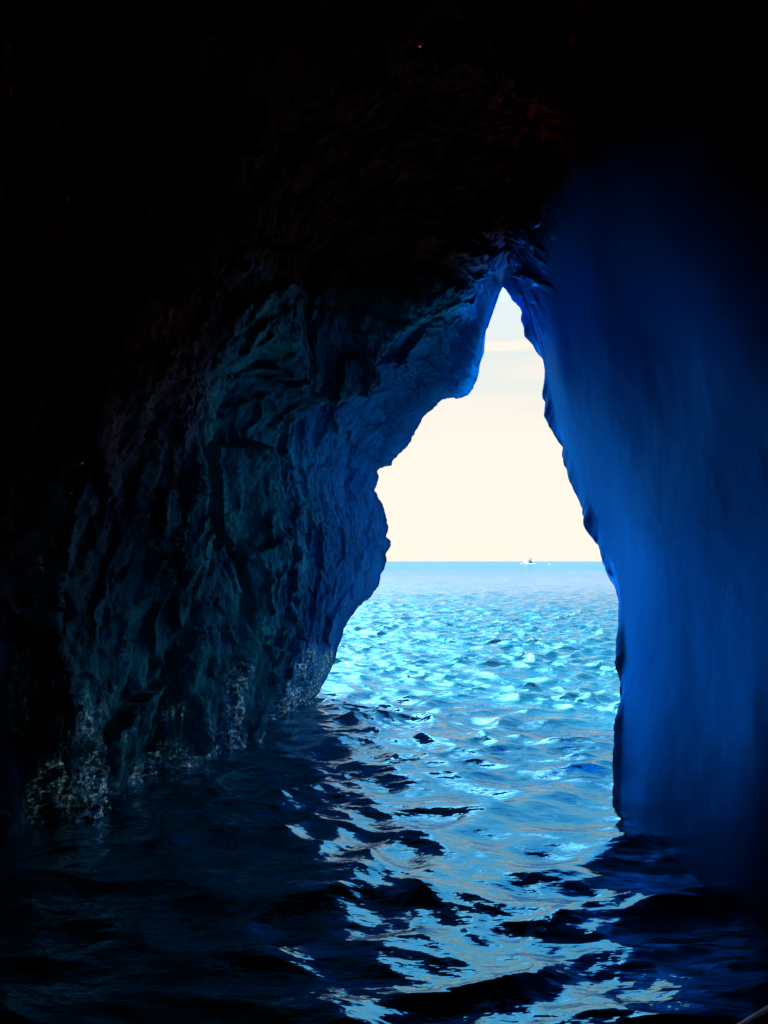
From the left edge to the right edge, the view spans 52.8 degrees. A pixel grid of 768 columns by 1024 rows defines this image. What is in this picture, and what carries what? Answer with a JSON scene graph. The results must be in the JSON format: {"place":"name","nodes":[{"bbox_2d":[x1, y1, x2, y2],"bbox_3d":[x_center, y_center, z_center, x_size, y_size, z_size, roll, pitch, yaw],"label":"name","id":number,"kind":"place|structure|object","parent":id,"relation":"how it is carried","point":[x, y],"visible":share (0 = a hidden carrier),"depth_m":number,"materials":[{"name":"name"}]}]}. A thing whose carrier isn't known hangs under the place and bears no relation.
{"place":"outdoors","nodes":[
{"label":"outdoors","id":0,"kind":"place"},
{"bbox_2d":[0,0,767,930],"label":"cave rock","id":1,"kind":"object","parent":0,"point":[262,262],"visible":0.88,"depth_m":6.67,"materials":[{"name":"stone"}]},
{"bbox_2d":[0,561,767,1023],"bbox_3d":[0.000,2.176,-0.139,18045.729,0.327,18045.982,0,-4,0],"label":"sea water","id":2,"kind":"structure","parent":0,"point":[412,815],"depth_m":5.57,"materials":[{"name":"blue liquid"}]},
{"bbox_2d":[523,557,532,563],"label":"tour boat","id":3,"kind":"object","parent":2,"relation":"on","point":[527,561],"visible":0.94,"depth_m":692.52,"materials":[{"name":"white"}]},
{"bbox_2d":[737,1005,767,1023],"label":"open boat","id":4,"kind":"object","parent":2,"relation":"on","point":[760,1016],"visible":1,"depth_m":2.21,"materials":[{"name":"rubber"}]},
{"bbox_2d":[374,288,601,560],"label":"sky","id":5,"kind":"structure","parent":0,"point":[482,476],"materials":[{"name":"white"}]}
]}

